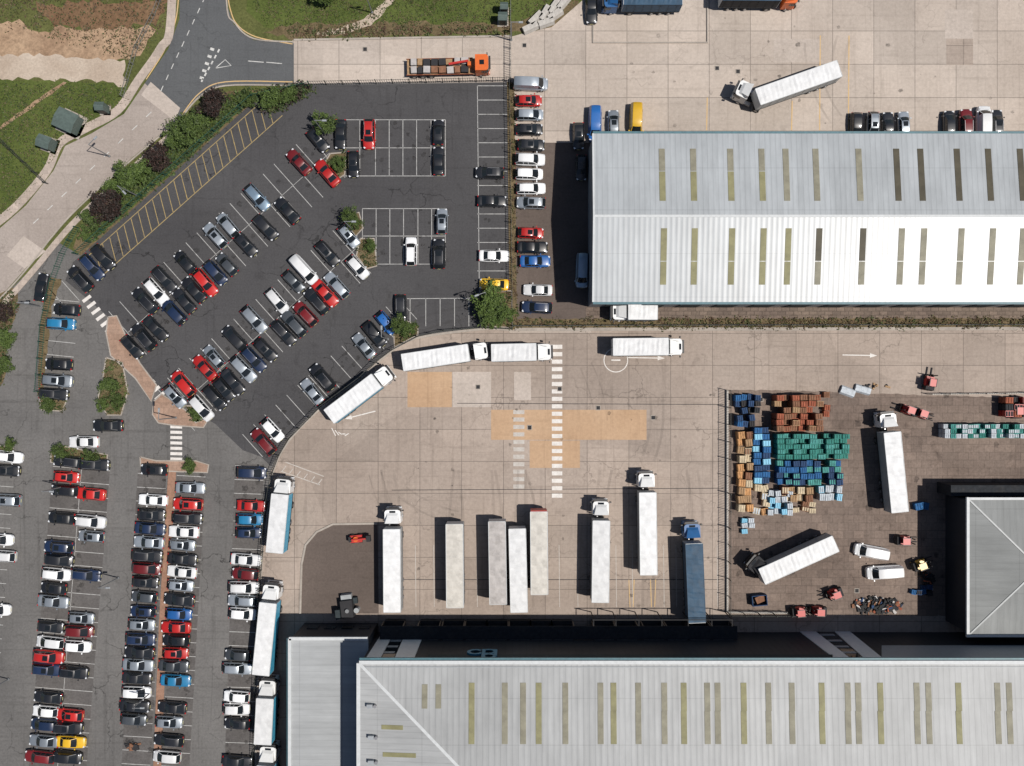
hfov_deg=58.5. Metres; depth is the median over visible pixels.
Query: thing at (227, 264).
parked car
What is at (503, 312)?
tree
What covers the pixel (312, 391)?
parked car
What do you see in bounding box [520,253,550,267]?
parked car
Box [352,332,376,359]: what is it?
parked car
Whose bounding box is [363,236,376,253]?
shrub
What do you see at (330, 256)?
parked car
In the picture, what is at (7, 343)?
shrub
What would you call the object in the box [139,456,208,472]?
planted island
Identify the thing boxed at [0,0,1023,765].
kerb
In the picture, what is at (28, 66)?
dirt track
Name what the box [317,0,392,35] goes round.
dirt track
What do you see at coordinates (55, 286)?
verge
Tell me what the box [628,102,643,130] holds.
parked van
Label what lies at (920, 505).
crate stack
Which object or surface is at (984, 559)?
hipped roof warehouse
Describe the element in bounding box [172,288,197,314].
parked car
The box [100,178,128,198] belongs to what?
tree
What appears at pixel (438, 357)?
articulated lorry
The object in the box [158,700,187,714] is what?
parked car
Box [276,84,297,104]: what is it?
shrub
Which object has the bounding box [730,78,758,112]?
tractor unit
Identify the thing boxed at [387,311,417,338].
tree
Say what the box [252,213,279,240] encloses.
parked car
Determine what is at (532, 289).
parked car
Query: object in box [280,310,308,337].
parked car
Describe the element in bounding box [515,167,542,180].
parked car
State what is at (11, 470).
parked car
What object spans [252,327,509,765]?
security fence
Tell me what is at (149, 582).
parked car
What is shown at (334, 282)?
parked car
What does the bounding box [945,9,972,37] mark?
concrete patch
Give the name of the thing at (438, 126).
parked car
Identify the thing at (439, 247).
parked car
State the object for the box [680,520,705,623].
articulated lorry
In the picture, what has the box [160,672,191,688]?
parked car
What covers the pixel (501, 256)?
parked car
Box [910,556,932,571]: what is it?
forklift
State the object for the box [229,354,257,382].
parked car
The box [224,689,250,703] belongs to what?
parked car
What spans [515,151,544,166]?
parked car
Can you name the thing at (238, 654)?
parked car
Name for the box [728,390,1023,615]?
paved storage yard
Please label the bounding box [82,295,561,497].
zebra crossing
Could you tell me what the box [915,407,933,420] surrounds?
forklift
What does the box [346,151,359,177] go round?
parked car
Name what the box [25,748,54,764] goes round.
parked car
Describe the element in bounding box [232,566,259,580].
parked car
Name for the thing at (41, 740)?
parked car
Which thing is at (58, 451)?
shrub
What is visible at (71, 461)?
parked car
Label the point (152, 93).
speed table
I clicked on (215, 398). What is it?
parked car
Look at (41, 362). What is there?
security fence
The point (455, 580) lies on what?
semi trailer
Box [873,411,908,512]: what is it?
articulated lorry
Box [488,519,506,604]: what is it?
semi trailer
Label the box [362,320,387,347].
parked car
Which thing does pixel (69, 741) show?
parked car
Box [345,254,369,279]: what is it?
parked car
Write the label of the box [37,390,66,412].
shrub bed
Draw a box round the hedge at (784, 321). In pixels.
[658,314,1023,331]
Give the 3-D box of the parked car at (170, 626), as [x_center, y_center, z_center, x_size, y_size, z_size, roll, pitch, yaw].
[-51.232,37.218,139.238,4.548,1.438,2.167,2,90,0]
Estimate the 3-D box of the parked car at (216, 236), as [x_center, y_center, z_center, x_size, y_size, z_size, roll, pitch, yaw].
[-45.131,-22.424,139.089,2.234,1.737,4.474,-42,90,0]
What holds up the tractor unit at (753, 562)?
on the paved storage yard at (857, 514)
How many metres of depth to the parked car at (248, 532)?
138.89 m
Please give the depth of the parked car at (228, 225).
138.67 m
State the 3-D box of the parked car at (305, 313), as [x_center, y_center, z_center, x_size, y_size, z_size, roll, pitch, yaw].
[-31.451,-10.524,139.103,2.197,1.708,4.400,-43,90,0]
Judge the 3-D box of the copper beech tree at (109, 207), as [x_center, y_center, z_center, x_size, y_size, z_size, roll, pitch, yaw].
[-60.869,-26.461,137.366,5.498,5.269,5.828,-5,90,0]
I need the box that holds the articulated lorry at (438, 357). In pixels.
[401,340,489,370]
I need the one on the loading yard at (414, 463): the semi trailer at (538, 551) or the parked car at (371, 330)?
the semi trailer at (538, 551)
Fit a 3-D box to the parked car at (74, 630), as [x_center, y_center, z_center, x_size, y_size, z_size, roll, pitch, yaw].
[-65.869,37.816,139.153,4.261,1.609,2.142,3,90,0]
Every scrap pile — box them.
[851,595,903,614]
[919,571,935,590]
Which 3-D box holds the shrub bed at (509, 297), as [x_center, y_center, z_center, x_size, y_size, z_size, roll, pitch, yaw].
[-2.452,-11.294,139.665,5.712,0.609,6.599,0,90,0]
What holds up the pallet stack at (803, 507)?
on the paved storage yard at (857, 514)
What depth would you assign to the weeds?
139.78 m
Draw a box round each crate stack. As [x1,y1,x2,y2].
[732,394,760,426]
[751,427,770,483]
[772,433,849,458]
[774,459,842,485]
[912,501,929,509]
[938,424,1023,437]
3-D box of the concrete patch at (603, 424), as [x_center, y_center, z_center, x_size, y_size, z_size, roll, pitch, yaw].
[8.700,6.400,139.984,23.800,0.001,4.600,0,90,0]
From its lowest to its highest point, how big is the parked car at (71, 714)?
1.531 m
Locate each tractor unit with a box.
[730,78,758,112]
[742,552,766,578]
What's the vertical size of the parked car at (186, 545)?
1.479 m
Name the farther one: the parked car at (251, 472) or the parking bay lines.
the parking bay lines
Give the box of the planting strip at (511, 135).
[507,82,516,327]
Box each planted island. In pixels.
[39,399,65,410]
[50,446,107,462]
[98,357,128,415]
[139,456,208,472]
[185,405,199,422]
[325,152,346,177]
[351,212,363,235]
[356,238,376,268]
[393,321,418,346]
[480,290,511,327]
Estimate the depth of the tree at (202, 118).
137.46 m
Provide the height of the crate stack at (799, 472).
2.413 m
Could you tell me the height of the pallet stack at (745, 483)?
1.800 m
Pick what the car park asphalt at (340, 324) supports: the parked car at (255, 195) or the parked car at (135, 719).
the parked car at (255, 195)
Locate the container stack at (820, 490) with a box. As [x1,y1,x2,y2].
[815,484,842,500]
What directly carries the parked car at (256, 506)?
on the parking bay lines
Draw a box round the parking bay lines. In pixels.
[0,85,506,765]
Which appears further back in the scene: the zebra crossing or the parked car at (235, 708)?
the zebra crossing
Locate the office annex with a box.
[287,623,377,765]
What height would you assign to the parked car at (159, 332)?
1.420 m
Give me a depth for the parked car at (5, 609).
139.09 m
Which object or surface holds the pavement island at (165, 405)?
on the car park asphalt at (32, 428)
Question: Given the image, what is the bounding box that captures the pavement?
[0,0,180,304]
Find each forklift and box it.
[790,605,810,617]
[805,605,826,616]
[817,586,843,600]
[891,402,916,416]
[894,535,916,545]
[909,584,932,595]
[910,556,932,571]
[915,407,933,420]
[922,367,937,390]
[1009,395,1023,418]
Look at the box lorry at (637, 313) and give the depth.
136.03 m
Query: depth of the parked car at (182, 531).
138.97 m
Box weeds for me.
[507,83,519,321]
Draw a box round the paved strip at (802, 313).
[586,302,1023,318]
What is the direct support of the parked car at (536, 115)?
on the concrete yard at (897, 56)
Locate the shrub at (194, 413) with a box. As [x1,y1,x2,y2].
[187,408,201,421]
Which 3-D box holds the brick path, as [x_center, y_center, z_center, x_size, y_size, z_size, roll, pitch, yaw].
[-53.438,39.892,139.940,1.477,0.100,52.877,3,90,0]
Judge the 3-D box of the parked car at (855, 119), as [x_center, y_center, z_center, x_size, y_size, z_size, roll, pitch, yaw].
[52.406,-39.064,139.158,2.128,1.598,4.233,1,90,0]
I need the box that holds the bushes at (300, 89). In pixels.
[254,79,316,117]
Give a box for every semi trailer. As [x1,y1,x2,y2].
[446,521,464,607]
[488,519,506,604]
[508,526,527,612]
[530,508,547,594]
[750,60,842,110]
[758,533,838,584]
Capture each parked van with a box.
[288,253,318,284]
[513,75,547,91]
[574,253,588,287]
[587,105,601,142]
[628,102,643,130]
[852,543,889,560]
[865,564,903,581]
[974,106,992,130]
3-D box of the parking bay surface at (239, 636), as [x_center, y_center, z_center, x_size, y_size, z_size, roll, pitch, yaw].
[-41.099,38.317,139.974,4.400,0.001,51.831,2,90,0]
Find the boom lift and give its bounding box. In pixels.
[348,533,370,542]
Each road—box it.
[0,84,176,292]
[145,0,293,116]
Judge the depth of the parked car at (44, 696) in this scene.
139.03 m
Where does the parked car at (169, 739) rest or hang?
on the parking bay lines
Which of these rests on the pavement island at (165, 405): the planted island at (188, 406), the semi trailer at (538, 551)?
the planted island at (188, 406)
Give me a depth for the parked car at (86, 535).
138.88 m
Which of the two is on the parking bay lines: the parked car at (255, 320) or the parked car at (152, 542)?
the parked car at (152, 542)
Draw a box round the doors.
[603,304,1023,307]
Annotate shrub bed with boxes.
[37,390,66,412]
[48,445,106,461]
[97,359,128,417]
[185,407,200,421]
[326,149,347,175]
[355,240,378,266]
[393,325,418,343]
[480,290,513,329]
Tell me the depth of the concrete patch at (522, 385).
139.98 m
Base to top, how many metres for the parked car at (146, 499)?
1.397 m
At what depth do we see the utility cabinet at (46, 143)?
137.73 m
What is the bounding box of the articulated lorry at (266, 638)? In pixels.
[252,580,283,675]
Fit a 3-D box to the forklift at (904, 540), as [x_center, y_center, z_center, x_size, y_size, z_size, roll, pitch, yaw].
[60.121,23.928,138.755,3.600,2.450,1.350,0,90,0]
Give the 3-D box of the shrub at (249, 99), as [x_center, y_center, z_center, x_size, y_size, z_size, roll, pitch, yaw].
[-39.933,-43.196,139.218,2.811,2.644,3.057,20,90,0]
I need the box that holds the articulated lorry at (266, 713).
[254,674,280,744]
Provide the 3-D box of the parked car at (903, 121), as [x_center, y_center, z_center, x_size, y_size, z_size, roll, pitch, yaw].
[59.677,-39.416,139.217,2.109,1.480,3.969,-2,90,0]
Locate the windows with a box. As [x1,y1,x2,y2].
[306,626,370,628]
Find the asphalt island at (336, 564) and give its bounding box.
[301,525,378,613]
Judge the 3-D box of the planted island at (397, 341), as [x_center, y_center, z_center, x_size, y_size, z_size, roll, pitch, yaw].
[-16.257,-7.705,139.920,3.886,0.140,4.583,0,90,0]
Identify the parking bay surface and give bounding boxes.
[29,465,109,765]
[121,471,165,765]
[161,473,205,765]
[225,464,263,756]
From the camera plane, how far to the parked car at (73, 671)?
138.77 m
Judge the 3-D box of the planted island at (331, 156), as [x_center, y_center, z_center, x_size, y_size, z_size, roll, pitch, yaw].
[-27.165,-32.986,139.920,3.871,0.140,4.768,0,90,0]
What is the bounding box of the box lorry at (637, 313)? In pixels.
[610,305,657,322]
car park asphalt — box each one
[0,82,506,765]
[65,83,508,465]
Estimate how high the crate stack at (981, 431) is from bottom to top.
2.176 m
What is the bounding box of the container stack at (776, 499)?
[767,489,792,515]
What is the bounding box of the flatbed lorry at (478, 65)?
[406,52,490,78]
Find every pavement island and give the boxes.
[105,315,156,401]
[152,393,206,427]
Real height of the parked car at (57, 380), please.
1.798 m
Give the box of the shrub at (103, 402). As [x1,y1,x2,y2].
[93,397,110,412]
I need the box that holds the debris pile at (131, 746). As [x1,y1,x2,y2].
[124,740,140,750]
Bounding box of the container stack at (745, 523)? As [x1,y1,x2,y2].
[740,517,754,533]
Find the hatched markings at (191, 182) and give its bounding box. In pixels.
[89,106,281,272]
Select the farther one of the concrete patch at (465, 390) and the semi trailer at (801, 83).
the concrete patch at (465, 390)
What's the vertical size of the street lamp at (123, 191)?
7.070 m
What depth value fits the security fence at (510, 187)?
138.17 m
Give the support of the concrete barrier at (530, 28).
on the dry verge at (436, 29)
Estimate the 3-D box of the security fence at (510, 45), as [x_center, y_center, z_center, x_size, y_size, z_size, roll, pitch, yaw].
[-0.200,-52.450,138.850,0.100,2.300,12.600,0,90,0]
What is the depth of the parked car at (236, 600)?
138.87 m
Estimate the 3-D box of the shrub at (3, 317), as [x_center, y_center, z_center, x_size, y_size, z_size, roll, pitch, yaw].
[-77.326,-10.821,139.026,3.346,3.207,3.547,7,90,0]
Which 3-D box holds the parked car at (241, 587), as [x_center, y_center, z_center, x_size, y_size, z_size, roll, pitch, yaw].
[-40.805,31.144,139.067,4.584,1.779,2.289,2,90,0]
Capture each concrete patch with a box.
[407,372,451,406]
[453,372,490,406]
[491,410,646,439]
[514,372,530,399]
[530,440,579,467]
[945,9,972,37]
[946,39,972,64]
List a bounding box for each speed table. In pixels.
[7,236,44,268]
[141,82,179,120]
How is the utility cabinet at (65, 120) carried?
on the grass verge at (12, 107)
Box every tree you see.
[76,208,102,233]
[88,188,124,225]
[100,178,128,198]
[109,156,153,188]
[112,160,135,190]
[142,138,171,172]
[161,112,202,146]
[161,125,183,152]
[188,107,210,133]
[192,83,229,117]
[256,84,281,109]
[310,0,333,5]
[311,109,338,135]
[340,203,364,231]
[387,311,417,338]
[467,278,505,315]
[472,296,502,329]
[490,294,518,326]
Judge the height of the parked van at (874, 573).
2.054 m
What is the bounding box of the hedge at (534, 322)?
[511,314,659,330]
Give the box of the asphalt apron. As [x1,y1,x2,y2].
[515,143,590,319]
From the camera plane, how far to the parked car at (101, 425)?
138.97 m
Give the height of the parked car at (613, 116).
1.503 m
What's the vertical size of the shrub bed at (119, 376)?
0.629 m
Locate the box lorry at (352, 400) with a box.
[324,364,396,423]
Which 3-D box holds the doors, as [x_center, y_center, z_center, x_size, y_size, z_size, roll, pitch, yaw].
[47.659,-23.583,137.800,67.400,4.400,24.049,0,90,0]
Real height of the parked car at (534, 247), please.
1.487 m
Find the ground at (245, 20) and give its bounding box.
[0,0,668,328]
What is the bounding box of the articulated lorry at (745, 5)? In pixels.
[718,0,799,10]
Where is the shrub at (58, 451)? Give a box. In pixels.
[49,442,69,458]
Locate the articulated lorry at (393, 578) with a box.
[382,506,403,612]
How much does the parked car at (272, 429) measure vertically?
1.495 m
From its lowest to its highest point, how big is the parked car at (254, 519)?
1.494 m
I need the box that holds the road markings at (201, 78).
[33,0,876,606]
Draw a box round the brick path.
[153,472,175,765]
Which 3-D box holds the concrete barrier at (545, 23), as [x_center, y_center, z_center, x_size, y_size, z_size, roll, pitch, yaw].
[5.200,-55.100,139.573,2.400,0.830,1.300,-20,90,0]
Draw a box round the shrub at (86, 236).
[77,223,96,241]
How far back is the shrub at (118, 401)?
138.67 m
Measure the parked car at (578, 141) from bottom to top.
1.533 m
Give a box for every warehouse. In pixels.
[357,612,1023,765]
[588,131,1023,307]
[937,482,1023,636]
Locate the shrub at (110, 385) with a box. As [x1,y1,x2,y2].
[97,376,122,396]
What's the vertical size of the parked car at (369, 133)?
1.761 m
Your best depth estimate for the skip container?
139.23 m
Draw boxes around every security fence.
[0,139,47,183]
[33,226,79,391]
[71,81,309,254]
[119,0,160,97]
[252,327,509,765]
[307,76,509,84]
[509,78,512,327]
[510,10,510,81]
[513,324,1023,325]
[726,390,792,616]
[929,393,1013,394]
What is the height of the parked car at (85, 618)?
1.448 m
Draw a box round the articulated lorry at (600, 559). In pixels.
[589,498,610,602]
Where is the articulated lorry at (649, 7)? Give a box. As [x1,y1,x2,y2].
[602,0,682,15]
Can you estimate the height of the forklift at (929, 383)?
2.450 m
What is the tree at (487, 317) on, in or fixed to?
on the planted island at (507, 292)
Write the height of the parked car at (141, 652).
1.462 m
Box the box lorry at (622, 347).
[611,336,683,357]
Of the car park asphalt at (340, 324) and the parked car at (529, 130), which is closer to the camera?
the parked car at (529, 130)
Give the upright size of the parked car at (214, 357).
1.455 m
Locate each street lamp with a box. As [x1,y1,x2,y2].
[17,302,42,307]
[41,487,60,492]
[88,136,110,156]
[98,577,119,588]
[117,185,136,195]
[132,693,149,708]
[158,408,176,419]
[314,120,325,134]
[510,21,522,40]
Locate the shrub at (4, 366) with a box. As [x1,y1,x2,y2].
[0,354,14,375]
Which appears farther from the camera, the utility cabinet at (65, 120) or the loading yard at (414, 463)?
the loading yard at (414, 463)
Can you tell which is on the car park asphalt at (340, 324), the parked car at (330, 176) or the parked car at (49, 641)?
the parked car at (330, 176)
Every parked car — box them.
[0,450,23,464]
[0,464,21,477]
[0,493,22,506]
[0,533,14,546]
[0,550,17,562]
[0,603,11,617]
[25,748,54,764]
[29,732,57,747]
[31,662,61,677]
[31,716,58,731]
[32,648,65,665]
[32,703,59,717]
[34,272,50,301]
[34,689,63,703]
[36,634,66,648]
[37,593,69,609]
[37,619,64,634]
[38,387,69,400]
[41,373,74,388]
[41,566,71,582]
[41,581,67,594]
[44,539,74,553]
[44,552,74,567]
[45,357,73,370]
[46,317,76,330]
[48,511,75,524]
[51,483,80,496]
[52,720,83,735]
[53,302,81,316]
[53,455,82,468]
[53,470,80,483]
[53,749,83,765]
[56,707,84,721]
[56,734,86,749]
[58,664,89,680]
[63,639,91,653]
[65,624,94,638]
[67,265,94,292]
[68,611,95,625]
[69,435,99,448]
[70,567,101,582]
[74,513,106,529]
[75,487,106,500]
[78,253,105,280]
[78,529,105,542]
[79,458,110,471]
[89,243,116,270]
[93,418,123,432]
[119,334,144,359]
[119,698,150,714]
[120,711,147,727]
[122,657,154,672]
[122,670,152,685]
[122,684,151,699]
[124,645,155,659]
[125,631,156,647]
[128,617,155,632]
[130,323,158,351]
[130,604,156,617]
[131,287,159,314]
[131,548,163,563]
[131,589,158,603]
[132,561,162,576]
[132,575,159,589]
[134,521,166,536]
[134,535,165,549]
[138,493,168,506]
[138,508,166,522]
[141,463,168,476]
[142,277,169,304]
[142,315,169,341]
[151,265,177,292]
[153,748,181,763]
[154,732,184,747]
[155,714,183,729]
[158,658,189,673]
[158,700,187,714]
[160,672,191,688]
[161,299,187,325]
[161,620,191,633]
[162,383,187,408]
[162,646,188,660]
[163,633,190,647]
[164,591,195,606]
[165,607,192,621]
[167,552,197,566]
[167,564,197,578]
[167,578,194,592]
[169,524,199,538]
[169,538,196,552]
[171,370,197,397]
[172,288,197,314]
[172,511,203,525]
[173,250,197,274]
[173,497,203,511]
[175,481,205,494]
[181,276,207,303]
[188,394,214,421]
[191,268,218,296]
[192,354,217,381]
[202,259,228,285]
[202,345,225,368]
[202,384,227,410]
[203,222,229,249]
[212,376,235,401]
[215,252,239,276]
[216,212,239,238]
[219,367,245,395]
[221,325,247,351]
[222,661,252,676]
[222,753,253,765]
[223,702,250,716]
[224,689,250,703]
[225,648,250,661]
[225,716,250,730]
[228,580,259,595]
[228,593,257,607]
[228,606,255,621]
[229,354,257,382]
[230,552,261,567]
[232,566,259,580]
[233,231,258,257]
[236,513,263,526]
[236,526,261,539]
[237,466,267,480]
[237,499,266,512]
[240,305,268,333]
[240,345,267,372]
[243,183,270,211]
[250,428,277,455]
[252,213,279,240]
[253,337,278,362]
[260,417,284,442]
[264,287,289,313]
[270,319,296,345]
[274,196,301,224]
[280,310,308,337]
[281,269,305,293]
[286,148,312,175]
[293,301,318,327]
[300,378,324,405]
[303,287,330,315]
[306,127,329,152]
[309,363,336,392]
[311,279,338,307]
[314,159,340,187]
[314,240,340,266]
[323,271,350,299]
[333,119,347,149]
[337,223,360,248]
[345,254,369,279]
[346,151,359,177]
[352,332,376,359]
[361,119,375,149]
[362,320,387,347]
[374,310,396,334]
[393,294,407,321]
[404,237,417,265]
[431,147,444,175]
[431,239,446,268]
[432,120,444,145]
[435,208,448,234]
[475,165,503,179]
[477,194,506,207]
[479,248,508,262]
[479,277,508,290]
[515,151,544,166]
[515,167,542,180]
[516,93,541,107]
[516,107,543,121]
[516,122,542,136]
[516,181,545,194]
[516,195,545,209]
[517,240,547,253]
[518,137,544,151]
[518,226,543,239]
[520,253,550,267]
[521,300,551,313]
[523,283,551,296]
[571,122,585,149]
[575,155,587,180]
[584,0,598,24]
[607,110,620,130]
[849,112,861,130]
[865,111,879,130]
[880,112,895,130]
[896,111,911,130]
[941,111,956,130]
[957,109,974,130]
[991,110,1004,130]
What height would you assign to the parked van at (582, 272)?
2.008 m
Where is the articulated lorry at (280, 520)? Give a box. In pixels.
[266,476,295,553]
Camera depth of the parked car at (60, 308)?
138.81 m
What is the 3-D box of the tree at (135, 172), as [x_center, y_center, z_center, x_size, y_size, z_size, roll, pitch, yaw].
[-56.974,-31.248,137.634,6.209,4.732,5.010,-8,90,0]
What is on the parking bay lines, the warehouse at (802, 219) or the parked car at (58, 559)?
the parked car at (58, 559)
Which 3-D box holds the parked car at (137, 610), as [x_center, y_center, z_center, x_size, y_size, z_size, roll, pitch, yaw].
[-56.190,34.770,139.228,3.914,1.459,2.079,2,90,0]
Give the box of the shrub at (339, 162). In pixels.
[326,155,346,173]
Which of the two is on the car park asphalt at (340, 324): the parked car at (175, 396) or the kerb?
the parked car at (175, 396)
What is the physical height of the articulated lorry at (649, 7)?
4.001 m
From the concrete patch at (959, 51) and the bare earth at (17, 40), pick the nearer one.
the concrete patch at (959, 51)
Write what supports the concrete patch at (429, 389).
on the loading yard at (414, 463)
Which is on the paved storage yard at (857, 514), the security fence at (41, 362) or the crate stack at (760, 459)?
the crate stack at (760, 459)
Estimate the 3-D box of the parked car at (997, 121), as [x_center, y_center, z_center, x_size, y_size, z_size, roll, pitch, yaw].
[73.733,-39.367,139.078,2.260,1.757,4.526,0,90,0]
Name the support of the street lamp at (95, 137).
on the road at (79, 159)
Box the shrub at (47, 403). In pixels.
[39,396,55,414]
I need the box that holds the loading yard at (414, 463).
[254,329,1023,765]
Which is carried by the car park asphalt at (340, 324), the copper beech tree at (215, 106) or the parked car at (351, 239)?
the parked car at (351, 239)
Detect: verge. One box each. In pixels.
[0,79,136,212]
[0,287,17,384]
[37,277,61,394]
[73,86,306,254]
[93,89,268,241]
[247,0,581,28]
[264,0,578,40]
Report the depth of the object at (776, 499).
138.36 m
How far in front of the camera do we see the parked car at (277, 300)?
138.69 m
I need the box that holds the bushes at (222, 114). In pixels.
[89,80,293,240]
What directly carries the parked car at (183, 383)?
on the car park asphalt at (340, 324)
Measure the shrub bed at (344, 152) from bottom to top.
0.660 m
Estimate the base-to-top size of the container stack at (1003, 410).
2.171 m
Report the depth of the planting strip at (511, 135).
139.90 m
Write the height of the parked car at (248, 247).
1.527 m
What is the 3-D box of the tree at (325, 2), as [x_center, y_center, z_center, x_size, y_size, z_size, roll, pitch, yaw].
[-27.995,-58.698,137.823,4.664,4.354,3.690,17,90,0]
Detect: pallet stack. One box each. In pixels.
[735,431,753,511]
[751,484,769,515]
[771,394,823,431]
[779,486,813,501]
[792,501,815,512]
[822,392,830,416]
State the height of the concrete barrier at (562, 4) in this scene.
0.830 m
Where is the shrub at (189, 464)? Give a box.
[181,456,195,475]
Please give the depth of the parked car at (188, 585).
138.88 m
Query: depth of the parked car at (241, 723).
138.94 m
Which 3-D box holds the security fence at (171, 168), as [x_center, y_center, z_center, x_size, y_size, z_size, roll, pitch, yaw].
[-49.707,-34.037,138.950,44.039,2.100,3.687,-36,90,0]
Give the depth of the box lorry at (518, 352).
136.03 m
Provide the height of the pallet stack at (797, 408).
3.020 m
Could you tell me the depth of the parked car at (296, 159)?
138.99 m
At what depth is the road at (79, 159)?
139.98 m
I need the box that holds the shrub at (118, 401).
[105,393,127,411]
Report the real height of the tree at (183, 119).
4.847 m
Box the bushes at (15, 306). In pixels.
[0,291,19,386]
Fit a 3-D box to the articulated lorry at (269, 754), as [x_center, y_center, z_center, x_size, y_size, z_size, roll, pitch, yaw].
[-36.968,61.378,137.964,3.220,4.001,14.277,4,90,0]
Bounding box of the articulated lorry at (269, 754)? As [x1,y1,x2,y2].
[257,740,280,765]
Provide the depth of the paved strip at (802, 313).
139.98 m
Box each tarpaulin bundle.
[839,385,855,397]
[854,384,870,395]
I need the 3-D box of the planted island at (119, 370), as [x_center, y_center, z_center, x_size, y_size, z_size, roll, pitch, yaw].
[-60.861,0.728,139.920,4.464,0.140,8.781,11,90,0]
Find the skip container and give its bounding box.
[750,593,767,606]
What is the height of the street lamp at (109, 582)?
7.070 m
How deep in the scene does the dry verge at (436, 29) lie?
139.99 m
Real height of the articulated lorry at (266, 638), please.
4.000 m
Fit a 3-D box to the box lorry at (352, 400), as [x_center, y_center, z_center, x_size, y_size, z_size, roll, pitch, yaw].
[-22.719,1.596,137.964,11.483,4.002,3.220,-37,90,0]
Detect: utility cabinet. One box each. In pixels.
[35,133,59,154]
[51,106,87,139]
[93,102,110,114]
[497,12,507,26]
[500,2,508,15]
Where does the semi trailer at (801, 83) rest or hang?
on the concrete yard at (897, 56)
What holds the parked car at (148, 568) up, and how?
on the parking bay lines
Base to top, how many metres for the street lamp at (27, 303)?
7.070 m
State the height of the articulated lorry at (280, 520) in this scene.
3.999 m
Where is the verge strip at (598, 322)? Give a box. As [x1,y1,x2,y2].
[510,318,1023,329]
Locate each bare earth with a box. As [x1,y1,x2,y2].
[0,19,154,60]
[36,0,167,31]
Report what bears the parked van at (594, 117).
on the concrete yard at (897, 56)
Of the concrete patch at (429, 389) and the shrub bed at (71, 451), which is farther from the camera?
the concrete patch at (429, 389)
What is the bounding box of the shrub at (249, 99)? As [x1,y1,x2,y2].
[239,87,256,107]
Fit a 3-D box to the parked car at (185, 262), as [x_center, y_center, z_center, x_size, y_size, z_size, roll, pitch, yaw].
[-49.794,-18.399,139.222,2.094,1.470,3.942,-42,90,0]
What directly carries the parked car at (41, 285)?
on the car park asphalt at (32, 428)
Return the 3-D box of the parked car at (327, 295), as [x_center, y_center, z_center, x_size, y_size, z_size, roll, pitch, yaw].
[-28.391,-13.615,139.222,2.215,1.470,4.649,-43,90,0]
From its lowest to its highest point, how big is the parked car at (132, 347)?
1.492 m
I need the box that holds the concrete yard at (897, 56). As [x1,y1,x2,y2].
[293,0,1023,332]
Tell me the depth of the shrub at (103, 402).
138.86 m
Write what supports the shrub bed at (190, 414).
on the planted island at (188, 406)
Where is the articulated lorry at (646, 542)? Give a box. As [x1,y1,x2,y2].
[635,471,657,575]
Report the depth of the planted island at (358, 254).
139.88 m
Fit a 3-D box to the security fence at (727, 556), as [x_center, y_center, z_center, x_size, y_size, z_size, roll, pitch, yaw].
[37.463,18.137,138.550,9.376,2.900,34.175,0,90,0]
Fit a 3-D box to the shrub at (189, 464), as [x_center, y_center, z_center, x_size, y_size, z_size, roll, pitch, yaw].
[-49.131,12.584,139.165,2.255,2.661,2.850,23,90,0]
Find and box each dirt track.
[0,53,125,86]
[0,82,65,128]
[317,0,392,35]
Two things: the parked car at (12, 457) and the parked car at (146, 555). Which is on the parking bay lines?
the parked car at (146, 555)
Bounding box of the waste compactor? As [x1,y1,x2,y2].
[335,592,359,619]
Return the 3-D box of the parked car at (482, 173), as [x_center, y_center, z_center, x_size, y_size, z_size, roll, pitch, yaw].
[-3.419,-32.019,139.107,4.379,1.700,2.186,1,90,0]
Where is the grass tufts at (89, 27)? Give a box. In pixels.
[0,0,166,62]
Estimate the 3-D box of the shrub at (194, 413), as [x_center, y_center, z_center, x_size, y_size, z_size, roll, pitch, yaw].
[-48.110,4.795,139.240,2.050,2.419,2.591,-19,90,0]
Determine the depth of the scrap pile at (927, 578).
139.44 m
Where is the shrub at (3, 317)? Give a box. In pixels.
[0,301,14,322]
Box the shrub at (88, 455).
[79,449,99,464]
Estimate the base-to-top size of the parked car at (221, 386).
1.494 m
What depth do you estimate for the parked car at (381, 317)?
138.72 m
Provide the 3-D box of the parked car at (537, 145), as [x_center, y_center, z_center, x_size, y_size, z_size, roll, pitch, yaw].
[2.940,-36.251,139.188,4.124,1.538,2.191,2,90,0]
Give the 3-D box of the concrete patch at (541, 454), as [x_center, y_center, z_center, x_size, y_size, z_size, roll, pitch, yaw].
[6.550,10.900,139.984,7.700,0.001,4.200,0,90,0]
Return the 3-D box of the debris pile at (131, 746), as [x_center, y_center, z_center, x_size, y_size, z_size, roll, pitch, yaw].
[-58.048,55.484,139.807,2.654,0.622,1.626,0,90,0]
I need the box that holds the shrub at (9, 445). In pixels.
[0,436,16,451]
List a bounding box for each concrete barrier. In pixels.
[522,21,538,34]
[527,10,542,23]
[537,16,554,29]
[539,4,549,19]
[547,8,563,20]
[548,0,559,13]
[556,0,570,9]
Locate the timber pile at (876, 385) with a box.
[862,383,890,389]
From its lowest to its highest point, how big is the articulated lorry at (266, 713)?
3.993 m
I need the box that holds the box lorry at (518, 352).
[491,341,552,362]
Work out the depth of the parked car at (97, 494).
138.97 m
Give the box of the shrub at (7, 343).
[0,327,17,350]
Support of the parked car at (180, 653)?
on the parking bay lines
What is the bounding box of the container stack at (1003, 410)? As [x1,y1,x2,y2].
[998,397,1023,416]
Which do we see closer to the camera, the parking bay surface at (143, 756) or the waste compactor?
the waste compactor

